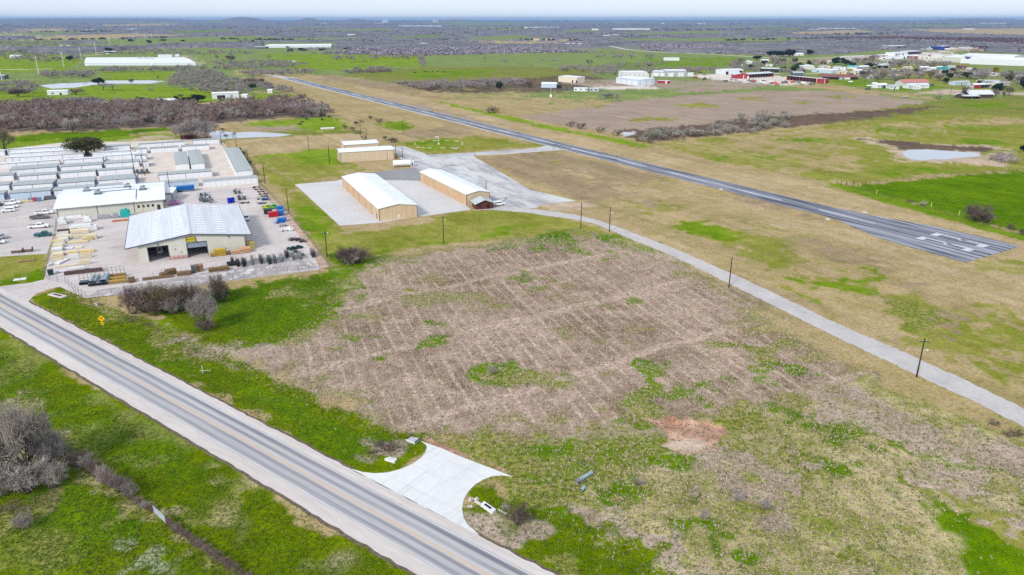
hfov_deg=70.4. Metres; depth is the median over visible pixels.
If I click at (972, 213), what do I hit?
shrub
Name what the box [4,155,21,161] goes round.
storage shed
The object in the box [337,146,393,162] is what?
hangar
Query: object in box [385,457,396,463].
culvert headwall
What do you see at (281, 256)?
gate stack
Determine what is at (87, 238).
lumber stack
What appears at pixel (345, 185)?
hangar door
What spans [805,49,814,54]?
oak tree
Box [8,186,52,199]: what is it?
storage shed
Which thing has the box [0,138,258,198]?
gravel lot
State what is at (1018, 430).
shrub
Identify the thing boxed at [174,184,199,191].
dumpster
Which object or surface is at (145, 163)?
storage shed
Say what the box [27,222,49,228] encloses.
pickup truck
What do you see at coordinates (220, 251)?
post bundle
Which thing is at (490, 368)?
shrub
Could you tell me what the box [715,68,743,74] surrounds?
shed
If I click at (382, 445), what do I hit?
shrub
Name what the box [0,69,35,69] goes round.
road
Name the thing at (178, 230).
warehouse
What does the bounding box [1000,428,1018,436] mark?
shrub
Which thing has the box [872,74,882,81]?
bare tree
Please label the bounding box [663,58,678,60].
farm building
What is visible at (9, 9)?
sky
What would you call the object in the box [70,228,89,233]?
lumber stack
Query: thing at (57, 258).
lumber stack
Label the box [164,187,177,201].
annex
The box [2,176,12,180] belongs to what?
door
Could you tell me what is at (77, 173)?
storage shed
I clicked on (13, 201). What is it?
pickup truck
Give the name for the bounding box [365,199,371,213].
hangar door
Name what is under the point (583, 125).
shrub
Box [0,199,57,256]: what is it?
parking lot
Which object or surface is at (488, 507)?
culvert headwall
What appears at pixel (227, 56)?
bare tree
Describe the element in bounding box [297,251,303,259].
gate stack
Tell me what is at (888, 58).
works building
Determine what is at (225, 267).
post bundle
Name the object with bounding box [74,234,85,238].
lumber stack
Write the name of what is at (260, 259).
gate stack
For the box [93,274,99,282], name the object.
culvert pipe
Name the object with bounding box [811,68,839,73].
shed
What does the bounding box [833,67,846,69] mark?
shed
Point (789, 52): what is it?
oak tree
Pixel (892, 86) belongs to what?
house
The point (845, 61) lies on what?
oak tree
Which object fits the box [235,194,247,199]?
implement
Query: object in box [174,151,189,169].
storage shed
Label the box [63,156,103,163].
storage shed
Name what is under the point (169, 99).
barn
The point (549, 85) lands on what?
shed
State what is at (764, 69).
open shed
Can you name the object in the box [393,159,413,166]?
fuel tank
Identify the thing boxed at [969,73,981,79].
bare tree
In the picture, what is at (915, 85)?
house
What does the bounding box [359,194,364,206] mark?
hangar door
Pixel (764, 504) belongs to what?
shrub
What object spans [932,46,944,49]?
works building
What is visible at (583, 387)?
dry stubble
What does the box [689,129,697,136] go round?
shrub
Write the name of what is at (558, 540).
weeds
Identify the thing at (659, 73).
shed
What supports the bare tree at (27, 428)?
on the ground
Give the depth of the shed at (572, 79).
852.83 m
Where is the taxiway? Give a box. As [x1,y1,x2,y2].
[427,146,561,158]
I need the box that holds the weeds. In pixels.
[0,234,1023,574]
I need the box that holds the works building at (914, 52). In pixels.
[900,50,921,53]
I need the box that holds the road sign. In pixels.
[98,315,104,327]
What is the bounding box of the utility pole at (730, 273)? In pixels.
[728,256,732,286]
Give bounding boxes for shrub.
[0,452,53,493]
[0,458,21,495]
[30,458,69,488]
[61,453,79,464]
[63,447,89,467]
[74,452,94,472]
[82,456,103,477]
[93,463,110,482]
[99,465,119,487]
[105,473,124,492]
[111,474,132,493]
[117,285,147,313]
[118,481,140,500]
[120,283,161,312]
[130,495,143,504]
[136,280,177,310]
[137,298,163,315]
[138,500,148,508]
[144,503,155,511]
[155,282,187,310]
[157,297,182,313]
[164,516,174,526]
[168,521,181,531]
[172,280,204,308]
[176,528,187,534]
[180,530,192,538]
[187,281,215,302]
[187,535,197,543]
[191,536,206,548]
[192,317,214,331]
[198,544,211,551]
[205,272,227,299]
[206,547,216,556]
[211,277,230,301]
[212,549,221,559]
[219,556,229,563]
[223,558,235,569]
[230,562,238,571]
[237,567,244,574]
[327,243,357,263]
[336,245,378,262]
[344,252,358,264]
[365,438,399,454]
[487,365,497,373]
[501,501,510,510]
[502,500,535,525]
[576,122,585,128]
[631,476,646,485]
[643,137,655,142]
[659,126,669,133]
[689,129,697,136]
[699,508,711,519]
[712,123,722,128]
[712,129,721,135]
[732,489,744,502]
[746,121,756,127]
[759,497,772,509]
[960,203,997,221]
[975,211,998,222]
[987,156,1002,162]
[987,418,1000,426]
[998,155,1013,162]
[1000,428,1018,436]
[1006,222,1019,229]
[1008,156,1022,162]
[1009,427,1023,436]
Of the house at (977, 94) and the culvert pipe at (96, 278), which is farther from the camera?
the house at (977, 94)
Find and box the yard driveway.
[0,280,58,300]
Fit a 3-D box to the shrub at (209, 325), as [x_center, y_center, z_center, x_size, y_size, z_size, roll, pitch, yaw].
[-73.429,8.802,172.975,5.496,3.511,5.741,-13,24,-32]
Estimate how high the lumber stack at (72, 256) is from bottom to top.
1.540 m
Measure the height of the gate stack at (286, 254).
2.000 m
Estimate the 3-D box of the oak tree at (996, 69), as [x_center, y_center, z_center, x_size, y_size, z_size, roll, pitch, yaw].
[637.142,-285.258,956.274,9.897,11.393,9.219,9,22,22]
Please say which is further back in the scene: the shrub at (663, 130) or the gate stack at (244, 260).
the shrub at (663, 130)
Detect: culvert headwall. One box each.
[48,292,67,297]
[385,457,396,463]
[480,501,495,514]
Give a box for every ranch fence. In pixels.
[23,446,153,511]
[166,518,242,574]
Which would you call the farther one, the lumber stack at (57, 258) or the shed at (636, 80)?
the shed at (636, 80)
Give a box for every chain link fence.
[42,219,56,276]
[48,262,329,298]
[258,180,329,264]
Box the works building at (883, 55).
[865,54,887,56]
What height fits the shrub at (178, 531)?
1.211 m
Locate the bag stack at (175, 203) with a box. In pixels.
[169,199,180,204]
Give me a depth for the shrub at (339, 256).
220.16 m
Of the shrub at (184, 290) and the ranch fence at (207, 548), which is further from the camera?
the shrub at (184, 290)
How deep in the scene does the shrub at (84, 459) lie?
118.62 m
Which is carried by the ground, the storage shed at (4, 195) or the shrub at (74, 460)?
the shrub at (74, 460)
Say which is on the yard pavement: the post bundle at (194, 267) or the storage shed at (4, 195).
the post bundle at (194, 267)
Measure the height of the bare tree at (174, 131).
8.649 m
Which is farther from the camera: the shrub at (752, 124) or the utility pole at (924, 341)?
the shrub at (752, 124)
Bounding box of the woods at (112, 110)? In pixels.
[0,92,334,128]
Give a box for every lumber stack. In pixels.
[51,239,65,243]
[51,246,62,251]
[51,256,65,260]
[52,243,63,246]
[52,251,63,256]
[54,258,68,263]
[55,263,77,267]
[56,231,68,234]
[57,228,76,232]
[58,234,72,238]
[58,236,68,240]
[64,268,90,274]
[67,240,87,243]
[67,250,78,253]
[68,253,79,258]
[69,266,84,270]
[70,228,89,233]
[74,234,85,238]
[75,267,102,273]
[79,259,90,264]
[80,248,94,252]
[80,252,91,257]
[83,236,92,239]
[86,233,96,238]
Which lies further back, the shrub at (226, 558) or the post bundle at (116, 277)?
the post bundle at (116, 277)
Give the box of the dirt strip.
[258,186,329,269]
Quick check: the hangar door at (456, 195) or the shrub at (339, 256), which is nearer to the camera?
the shrub at (339, 256)
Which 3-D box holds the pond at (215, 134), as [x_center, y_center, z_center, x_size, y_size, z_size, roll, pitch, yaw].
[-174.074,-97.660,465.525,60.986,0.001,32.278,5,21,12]
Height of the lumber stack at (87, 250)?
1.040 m
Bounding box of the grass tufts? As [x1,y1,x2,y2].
[0,274,423,574]
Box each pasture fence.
[845,168,1021,185]
[847,183,1020,233]
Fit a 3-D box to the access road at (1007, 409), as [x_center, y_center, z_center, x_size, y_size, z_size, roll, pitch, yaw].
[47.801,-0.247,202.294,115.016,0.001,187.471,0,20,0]
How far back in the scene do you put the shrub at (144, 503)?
110.24 m
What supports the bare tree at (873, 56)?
on the ground
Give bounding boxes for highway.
[0,287,560,574]
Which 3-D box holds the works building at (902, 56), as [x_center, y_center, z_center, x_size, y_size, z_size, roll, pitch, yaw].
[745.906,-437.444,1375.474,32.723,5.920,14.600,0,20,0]
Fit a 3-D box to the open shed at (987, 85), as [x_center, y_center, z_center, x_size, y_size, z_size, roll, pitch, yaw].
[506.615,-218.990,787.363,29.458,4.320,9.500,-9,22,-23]
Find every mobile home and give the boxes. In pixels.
[574,87,587,90]
[589,88,599,91]
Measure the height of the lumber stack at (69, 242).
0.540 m
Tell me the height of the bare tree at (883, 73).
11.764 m
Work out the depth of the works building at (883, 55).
1431.58 m
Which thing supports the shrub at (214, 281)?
on the ground
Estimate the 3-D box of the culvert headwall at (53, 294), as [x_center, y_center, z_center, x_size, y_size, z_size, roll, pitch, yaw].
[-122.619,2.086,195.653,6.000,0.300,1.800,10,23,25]
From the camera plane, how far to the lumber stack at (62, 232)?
251.13 m
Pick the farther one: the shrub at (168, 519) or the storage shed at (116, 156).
the storage shed at (116, 156)
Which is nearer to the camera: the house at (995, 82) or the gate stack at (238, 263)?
the gate stack at (238, 263)
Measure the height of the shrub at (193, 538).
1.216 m
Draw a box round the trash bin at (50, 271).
[47,269,53,274]
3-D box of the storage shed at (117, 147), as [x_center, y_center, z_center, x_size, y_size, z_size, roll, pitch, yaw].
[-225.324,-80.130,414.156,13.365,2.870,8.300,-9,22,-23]
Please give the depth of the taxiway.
405.75 m
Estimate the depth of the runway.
281.21 m
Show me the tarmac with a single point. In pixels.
(413, 174)
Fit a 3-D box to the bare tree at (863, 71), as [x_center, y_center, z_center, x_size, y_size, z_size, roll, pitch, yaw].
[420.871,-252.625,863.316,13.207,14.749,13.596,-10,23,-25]
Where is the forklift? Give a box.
[156,246,163,254]
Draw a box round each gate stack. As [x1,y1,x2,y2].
[236,257,241,266]
[241,257,247,266]
[250,255,256,264]
[258,254,264,263]
[266,255,271,264]
[272,254,277,263]
[278,252,285,261]
[284,250,290,257]
[291,250,297,259]
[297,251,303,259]
[310,248,316,257]
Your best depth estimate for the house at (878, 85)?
786.83 m
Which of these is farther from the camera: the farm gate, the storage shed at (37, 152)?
the storage shed at (37, 152)
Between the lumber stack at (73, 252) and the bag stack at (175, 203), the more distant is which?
the bag stack at (175, 203)
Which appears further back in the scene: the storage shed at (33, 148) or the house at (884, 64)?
the house at (884, 64)
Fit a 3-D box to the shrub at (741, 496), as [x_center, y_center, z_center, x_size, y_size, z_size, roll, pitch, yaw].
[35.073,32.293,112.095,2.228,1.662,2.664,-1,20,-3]
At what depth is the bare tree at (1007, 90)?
703.83 m
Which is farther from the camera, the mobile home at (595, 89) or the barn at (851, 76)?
the barn at (851, 76)
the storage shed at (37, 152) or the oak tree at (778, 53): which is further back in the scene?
the oak tree at (778, 53)
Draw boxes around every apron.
[352,441,511,534]
[393,146,575,207]
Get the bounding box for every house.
[47,90,69,94]
[818,65,830,67]
[835,70,848,73]
[847,65,857,68]
[857,65,869,68]
[871,83,887,87]
[878,63,893,66]
[886,84,898,88]
[895,79,928,85]
[902,83,929,88]
[936,66,948,69]
[954,90,993,98]
[956,65,966,68]
[980,80,999,83]
[989,81,1010,84]
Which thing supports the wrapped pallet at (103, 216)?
on the yard pavement
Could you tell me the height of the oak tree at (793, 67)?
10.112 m
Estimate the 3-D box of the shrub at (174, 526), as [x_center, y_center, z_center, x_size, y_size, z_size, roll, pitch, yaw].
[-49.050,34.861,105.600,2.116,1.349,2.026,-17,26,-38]
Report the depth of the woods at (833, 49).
3090.59 m
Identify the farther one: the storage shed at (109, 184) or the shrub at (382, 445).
the storage shed at (109, 184)
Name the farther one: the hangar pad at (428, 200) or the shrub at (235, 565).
the hangar pad at (428, 200)
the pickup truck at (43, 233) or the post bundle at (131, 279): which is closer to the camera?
the post bundle at (131, 279)
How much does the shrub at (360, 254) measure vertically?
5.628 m
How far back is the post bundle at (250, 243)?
234.95 m
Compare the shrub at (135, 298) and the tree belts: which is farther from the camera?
the tree belts
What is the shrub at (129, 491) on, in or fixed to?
on the ground
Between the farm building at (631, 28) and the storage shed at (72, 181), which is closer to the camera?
the storage shed at (72, 181)
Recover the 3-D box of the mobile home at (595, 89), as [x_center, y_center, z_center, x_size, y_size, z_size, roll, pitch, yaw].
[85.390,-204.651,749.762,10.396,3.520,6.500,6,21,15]
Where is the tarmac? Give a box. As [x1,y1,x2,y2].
[369,168,419,180]
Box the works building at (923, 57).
[918,56,929,58]
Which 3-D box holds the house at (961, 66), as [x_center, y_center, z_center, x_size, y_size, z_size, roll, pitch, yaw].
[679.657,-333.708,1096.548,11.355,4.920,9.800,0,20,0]
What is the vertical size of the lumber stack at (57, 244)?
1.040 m
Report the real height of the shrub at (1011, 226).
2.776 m
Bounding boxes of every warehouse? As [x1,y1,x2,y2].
[124,204,251,262]
[943,53,1023,65]
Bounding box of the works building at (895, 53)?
[885,52,907,55]
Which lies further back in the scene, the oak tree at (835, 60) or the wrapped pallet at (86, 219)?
the oak tree at (835, 60)
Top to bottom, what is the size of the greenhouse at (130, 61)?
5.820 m
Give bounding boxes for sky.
[0,0,1023,19]
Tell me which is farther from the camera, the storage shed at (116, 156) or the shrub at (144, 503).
the storage shed at (116, 156)
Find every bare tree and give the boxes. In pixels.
[0,126,15,148]
[0,395,55,475]
[0,412,31,468]
[5,88,30,96]
[22,418,75,472]
[60,118,81,132]
[70,88,83,94]
[145,113,157,122]
[170,119,198,139]
[170,124,178,134]
[179,118,214,138]
[183,289,219,328]
[200,120,219,137]
[224,55,235,59]
[250,77,264,82]
[304,107,316,116]
[614,92,620,101]
[767,54,778,62]
[861,69,869,77]
[864,53,879,61]
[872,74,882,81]
[876,71,888,79]
[889,75,901,81]
[896,59,910,65]
[903,70,912,78]
[913,71,925,76]
[925,70,936,78]
[934,73,945,80]
[961,85,972,94]
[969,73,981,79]
[978,73,990,78]
[995,69,1013,81]
[1004,87,1015,93]
[1013,75,1022,80]
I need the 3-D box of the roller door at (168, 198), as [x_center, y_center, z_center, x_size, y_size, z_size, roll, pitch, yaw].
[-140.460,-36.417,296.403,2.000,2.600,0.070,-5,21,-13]
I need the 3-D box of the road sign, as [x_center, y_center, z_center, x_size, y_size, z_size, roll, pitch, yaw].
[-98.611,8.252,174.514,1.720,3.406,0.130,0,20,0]
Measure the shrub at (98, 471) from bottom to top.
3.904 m
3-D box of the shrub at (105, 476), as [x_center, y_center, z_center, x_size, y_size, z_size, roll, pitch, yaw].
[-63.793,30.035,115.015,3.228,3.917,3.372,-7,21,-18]
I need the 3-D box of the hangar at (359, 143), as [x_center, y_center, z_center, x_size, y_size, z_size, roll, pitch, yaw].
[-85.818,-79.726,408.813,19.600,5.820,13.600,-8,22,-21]
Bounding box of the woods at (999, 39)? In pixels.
[825,36,1023,51]
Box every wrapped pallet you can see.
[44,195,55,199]
[58,217,67,224]
[65,214,85,219]
[69,223,97,230]
[83,216,91,222]
[97,214,110,218]
[112,212,118,217]
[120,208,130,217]
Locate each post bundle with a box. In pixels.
[109,275,126,279]
[109,278,126,283]
[111,272,126,276]
[126,275,134,282]
[142,270,173,280]
[159,271,171,275]
[164,268,176,273]
[176,267,190,275]
[190,264,198,271]
[195,263,203,270]
[208,266,220,271]
[213,248,225,255]
[219,263,229,270]
[226,260,236,265]
[230,249,243,254]
[239,246,250,253]
[246,240,254,248]
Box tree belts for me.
[29,24,978,51]
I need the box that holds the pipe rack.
[78,266,125,279]
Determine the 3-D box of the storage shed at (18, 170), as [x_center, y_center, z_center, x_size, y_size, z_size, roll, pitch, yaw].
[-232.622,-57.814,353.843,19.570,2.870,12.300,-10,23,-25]
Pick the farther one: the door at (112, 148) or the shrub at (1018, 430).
the door at (112, 148)
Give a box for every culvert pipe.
[88,274,95,283]
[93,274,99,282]
[103,273,109,281]
[575,470,592,482]
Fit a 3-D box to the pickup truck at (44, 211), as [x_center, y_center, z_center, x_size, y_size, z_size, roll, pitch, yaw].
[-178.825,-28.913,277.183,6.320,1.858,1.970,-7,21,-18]
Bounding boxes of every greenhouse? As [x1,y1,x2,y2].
[84,57,195,65]
[266,44,331,47]
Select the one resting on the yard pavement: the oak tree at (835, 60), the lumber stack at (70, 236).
the lumber stack at (70, 236)
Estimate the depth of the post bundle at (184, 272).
210.93 m
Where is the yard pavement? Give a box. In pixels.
[44,187,319,297]
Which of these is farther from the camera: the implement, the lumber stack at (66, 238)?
the implement
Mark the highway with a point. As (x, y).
(390, 526)
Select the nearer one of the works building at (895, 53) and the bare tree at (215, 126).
the bare tree at (215, 126)
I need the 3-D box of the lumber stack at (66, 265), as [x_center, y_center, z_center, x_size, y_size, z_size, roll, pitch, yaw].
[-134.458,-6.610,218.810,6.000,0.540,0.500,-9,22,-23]
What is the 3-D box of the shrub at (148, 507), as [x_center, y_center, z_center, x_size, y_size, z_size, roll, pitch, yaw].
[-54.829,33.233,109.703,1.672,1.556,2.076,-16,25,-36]
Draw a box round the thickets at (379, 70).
[0,42,1019,93]
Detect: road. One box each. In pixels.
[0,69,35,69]
[488,206,1023,426]
[611,46,864,58]
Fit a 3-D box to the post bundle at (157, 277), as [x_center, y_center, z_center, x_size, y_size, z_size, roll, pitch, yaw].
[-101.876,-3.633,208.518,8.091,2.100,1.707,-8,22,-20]
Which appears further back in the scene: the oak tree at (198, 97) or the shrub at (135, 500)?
the oak tree at (198, 97)
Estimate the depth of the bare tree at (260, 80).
809.18 m
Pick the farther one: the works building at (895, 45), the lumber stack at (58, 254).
the works building at (895, 45)
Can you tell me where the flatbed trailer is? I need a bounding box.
[18,257,34,262]
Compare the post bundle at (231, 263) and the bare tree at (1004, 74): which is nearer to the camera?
the post bundle at (231, 263)
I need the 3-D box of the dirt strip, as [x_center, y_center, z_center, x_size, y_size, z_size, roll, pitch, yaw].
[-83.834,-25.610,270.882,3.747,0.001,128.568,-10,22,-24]
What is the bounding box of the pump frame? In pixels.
[135,168,149,172]
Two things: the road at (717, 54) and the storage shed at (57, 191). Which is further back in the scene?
the road at (717, 54)
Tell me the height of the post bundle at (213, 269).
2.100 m
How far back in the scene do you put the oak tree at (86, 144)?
391.76 m
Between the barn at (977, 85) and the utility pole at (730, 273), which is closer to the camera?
the utility pole at (730, 273)
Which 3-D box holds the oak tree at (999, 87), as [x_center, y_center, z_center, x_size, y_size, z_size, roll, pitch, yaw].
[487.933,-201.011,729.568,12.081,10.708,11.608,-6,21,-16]
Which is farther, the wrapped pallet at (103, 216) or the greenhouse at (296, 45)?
the greenhouse at (296, 45)
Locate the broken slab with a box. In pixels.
[88,257,317,296]
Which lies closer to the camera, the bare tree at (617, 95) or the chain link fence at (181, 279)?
the chain link fence at (181, 279)
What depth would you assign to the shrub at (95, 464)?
117.29 m
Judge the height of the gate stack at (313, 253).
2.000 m
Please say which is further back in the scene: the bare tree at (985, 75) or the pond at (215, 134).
the bare tree at (985, 75)
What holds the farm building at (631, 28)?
on the ground
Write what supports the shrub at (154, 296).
on the ground
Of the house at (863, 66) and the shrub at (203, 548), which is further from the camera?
the house at (863, 66)
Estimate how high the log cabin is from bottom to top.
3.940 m
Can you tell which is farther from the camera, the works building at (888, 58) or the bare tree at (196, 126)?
the works building at (888, 58)
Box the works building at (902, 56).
[895,55,914,58]
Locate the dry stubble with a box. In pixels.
[221,233,1023,574]
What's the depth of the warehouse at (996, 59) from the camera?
1193.35 m
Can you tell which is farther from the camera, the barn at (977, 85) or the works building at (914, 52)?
the works building at (914, 52)
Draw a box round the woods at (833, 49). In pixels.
[0,21,1023,54]
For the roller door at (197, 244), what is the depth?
226.96 m
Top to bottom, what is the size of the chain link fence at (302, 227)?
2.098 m
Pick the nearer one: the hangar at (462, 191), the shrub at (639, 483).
the shrub at (639, 483)
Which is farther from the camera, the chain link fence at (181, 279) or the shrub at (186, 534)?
the chain link fence at (181, 279)
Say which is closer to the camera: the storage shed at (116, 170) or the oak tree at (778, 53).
the storage shed at (116, 170)
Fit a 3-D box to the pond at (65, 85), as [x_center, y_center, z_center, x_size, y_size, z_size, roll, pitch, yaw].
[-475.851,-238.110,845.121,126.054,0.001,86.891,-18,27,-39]
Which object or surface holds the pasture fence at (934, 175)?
on the ground
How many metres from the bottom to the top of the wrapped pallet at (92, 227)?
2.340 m
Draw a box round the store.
[53,182,164,217]
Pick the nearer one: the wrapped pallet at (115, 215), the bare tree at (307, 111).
the wrapped pallet at (115, 215)
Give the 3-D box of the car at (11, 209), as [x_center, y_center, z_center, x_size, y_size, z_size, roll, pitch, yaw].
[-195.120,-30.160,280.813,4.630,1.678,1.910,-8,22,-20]
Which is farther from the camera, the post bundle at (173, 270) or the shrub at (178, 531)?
the post bundle at (173, 270)
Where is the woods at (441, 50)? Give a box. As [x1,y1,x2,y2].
[321,43,888,55]
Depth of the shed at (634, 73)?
903.26 m
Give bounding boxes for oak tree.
[60,136,104,155]
[91,77,104,84]
[190,94,205,100]
[247,84,256,89]
[495,82,502,89]
[773,50,781,55]
[783,49,797,56]
[790,65,799,70]
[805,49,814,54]
[832,57,840,64]
[841,59,851,64]
[945,73,953,77]
[959,72,973,78]
[991,82,1004,90]
[992,67,999,72]
[1003,70,1014,80]
[1020,77,1023,89]
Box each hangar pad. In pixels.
[295,179,405,225]
[385,180,470,216]
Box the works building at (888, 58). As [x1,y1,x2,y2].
[874,57,898,58]
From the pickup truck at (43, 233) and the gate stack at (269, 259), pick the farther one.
the pickup truck at (43, 233)
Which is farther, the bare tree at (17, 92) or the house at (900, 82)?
the house at (900, 82)
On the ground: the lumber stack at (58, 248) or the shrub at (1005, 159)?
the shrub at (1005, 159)
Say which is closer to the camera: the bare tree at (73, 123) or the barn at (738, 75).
the bare tree at (73, 123)
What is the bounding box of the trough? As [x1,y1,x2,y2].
[321,127,333,129]
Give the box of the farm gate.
[151,503,166,523]
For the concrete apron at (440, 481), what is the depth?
117.43 m
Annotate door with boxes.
[0,186,8,190]
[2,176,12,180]
[105,147,116,150]
[117,146,128,149]
[165,195,170,201]
[186,241,206,247]
[343,179,347,190]
[348,184,353,196]
[353,188,358,200]
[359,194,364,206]
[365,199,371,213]
[421,174,433,187]
[435,181,448,195]
[450,188,464,204]
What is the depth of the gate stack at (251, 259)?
220.84 m
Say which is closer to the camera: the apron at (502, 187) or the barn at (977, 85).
the apron at (502, 187)
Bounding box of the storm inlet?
[405,434,422,444]
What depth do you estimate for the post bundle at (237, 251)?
230.13 m
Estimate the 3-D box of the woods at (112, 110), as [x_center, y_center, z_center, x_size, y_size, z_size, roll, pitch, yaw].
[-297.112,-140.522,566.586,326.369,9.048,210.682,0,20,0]
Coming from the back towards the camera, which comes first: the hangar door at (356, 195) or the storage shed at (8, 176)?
the storage shed at (8, 176)
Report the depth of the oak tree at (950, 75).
890.34 m
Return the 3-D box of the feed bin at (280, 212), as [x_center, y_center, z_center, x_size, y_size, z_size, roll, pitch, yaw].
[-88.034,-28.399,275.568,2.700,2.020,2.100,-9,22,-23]
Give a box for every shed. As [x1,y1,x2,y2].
[0,75,8,78]
[0,149,7,155]
[0,159,60,169]
[0,172,16,181]
[0,181,12,190]
[0,190,8,199]
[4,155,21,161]
[8,145,65,152]
[8,148,77,155]
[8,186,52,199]
[10,163,58,174]
[11,178,57,189]
[18,171,58,180]
[19,152,84,160]
[53,184,95,196]
[57,176,96,186]
[59,168,97,177]
[60,161,103,170]
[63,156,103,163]
[91,149,130,156]
[97,166,133,175]
[97,173,138,184]
[97,182,122,186]
[104,143,130,150]
[104,158,139,167]
[105,152,138,160]
[134,147,147,153]
[134,153,146,160]
[138,140,184,147]
[139,178,198,188]
[141,159,148,166]
[150,145,178,152]
[158,55,173,56]
[158,168,212,180]
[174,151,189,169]
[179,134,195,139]
[181,143,209,150]
[187,150,204,169]
[191,138,219,143]
[202,175,257,187]
[224,147,252,175]
[541,82,560,87]
[558,75,584,82]
[616,76,654,85]
[618,71,653,77]
[652,70,673,76]
[661,69,693,76]
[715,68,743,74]
[760,67,778,72]
[786,75,828,83]
[799,65,814,69]
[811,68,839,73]
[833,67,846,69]
[840,55,864,58]
[949,81,969,84]
[966,83,991,88]
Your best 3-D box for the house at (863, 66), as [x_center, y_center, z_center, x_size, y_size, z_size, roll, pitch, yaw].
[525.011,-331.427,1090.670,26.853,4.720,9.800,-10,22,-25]
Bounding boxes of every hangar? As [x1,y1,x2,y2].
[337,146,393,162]
[340,139,378,147]
[341,172,417,220]
[419,168,489,205]
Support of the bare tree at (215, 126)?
on the ground
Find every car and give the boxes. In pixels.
[0,233,8,238]
[1,207,15,212]
[3,203,18,207]
[493,200,505,205]
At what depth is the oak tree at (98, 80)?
822.18 m
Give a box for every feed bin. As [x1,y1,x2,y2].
[263,208,271,213]
[267,210,277,216]
[277,209,283,215]
[277,217,286,221]
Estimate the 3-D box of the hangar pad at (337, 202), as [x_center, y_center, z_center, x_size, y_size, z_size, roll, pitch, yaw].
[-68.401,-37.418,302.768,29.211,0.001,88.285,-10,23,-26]
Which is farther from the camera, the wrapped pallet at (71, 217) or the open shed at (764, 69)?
the open shed at (764, 69)
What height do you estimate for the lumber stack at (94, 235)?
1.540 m
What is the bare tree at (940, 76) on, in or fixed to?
on the ground
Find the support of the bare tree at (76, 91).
on the ground
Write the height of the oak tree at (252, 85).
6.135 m
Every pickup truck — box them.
[2,199,20,203]
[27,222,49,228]
[29,213,49,219]
[33,230,52,236]
[34,209,53,214]
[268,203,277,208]
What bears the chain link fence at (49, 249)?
on the yard pavement
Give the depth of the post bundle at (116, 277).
206.90 m
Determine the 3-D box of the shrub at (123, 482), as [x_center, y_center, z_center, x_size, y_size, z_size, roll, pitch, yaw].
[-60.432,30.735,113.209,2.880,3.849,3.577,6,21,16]
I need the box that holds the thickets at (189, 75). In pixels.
[0,40,1023,93]
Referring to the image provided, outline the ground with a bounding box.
[0,17,1023,574]
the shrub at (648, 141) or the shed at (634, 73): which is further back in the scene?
the shed at (634, 73)
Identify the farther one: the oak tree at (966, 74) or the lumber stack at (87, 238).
the oak tree at (966, 74)
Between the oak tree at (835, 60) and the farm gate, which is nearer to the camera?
the farm gate
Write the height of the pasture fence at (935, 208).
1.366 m
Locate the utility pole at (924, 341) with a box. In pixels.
[916,338,929,377]
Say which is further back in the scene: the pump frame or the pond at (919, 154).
the pond at (919, 154)
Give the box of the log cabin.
[470,196,494,210]
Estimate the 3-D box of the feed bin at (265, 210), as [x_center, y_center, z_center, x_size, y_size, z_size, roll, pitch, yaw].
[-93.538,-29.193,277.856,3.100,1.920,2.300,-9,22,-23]
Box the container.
[657,80,670,83]
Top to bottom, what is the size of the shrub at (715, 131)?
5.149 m
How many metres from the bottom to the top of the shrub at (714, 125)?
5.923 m
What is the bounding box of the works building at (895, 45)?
[882,45,906,46]
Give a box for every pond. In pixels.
[41,80,162,88]
[209,131,290,138]
[903,149,979,159]
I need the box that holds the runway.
[262,74,1019,261]
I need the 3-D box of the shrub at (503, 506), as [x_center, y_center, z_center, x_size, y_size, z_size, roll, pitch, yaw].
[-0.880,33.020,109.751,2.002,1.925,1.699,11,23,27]
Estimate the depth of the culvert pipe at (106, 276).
205.16 m
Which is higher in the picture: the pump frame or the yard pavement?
the pump frame
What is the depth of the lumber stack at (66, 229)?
251.68 m
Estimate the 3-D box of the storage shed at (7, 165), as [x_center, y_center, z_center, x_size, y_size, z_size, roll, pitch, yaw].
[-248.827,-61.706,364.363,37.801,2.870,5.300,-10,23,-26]
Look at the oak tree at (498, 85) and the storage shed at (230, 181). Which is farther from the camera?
the oak tree at (498, 85)
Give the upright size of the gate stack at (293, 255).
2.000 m
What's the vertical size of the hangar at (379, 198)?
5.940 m
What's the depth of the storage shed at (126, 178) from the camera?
326.63 m
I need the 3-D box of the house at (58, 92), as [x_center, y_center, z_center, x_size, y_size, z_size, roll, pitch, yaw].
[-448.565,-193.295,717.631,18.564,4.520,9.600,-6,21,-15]
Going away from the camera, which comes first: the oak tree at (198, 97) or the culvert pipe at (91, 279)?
the culvert pipe at (91, 279)
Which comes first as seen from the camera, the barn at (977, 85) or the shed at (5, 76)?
the barn at (977, 85)
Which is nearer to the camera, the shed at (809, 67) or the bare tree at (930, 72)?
the bare tree at (930, 72)
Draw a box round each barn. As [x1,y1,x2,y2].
[155,98,176,103]
[211,91,238,98]
[731,71,773,78]
[790,71,803,75]
[819,74,843,79]
[843,74,857,79]
[971,83,980,88]
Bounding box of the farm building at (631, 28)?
[612,28,649,29]
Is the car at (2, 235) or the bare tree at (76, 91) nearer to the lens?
the car at (2, 235)

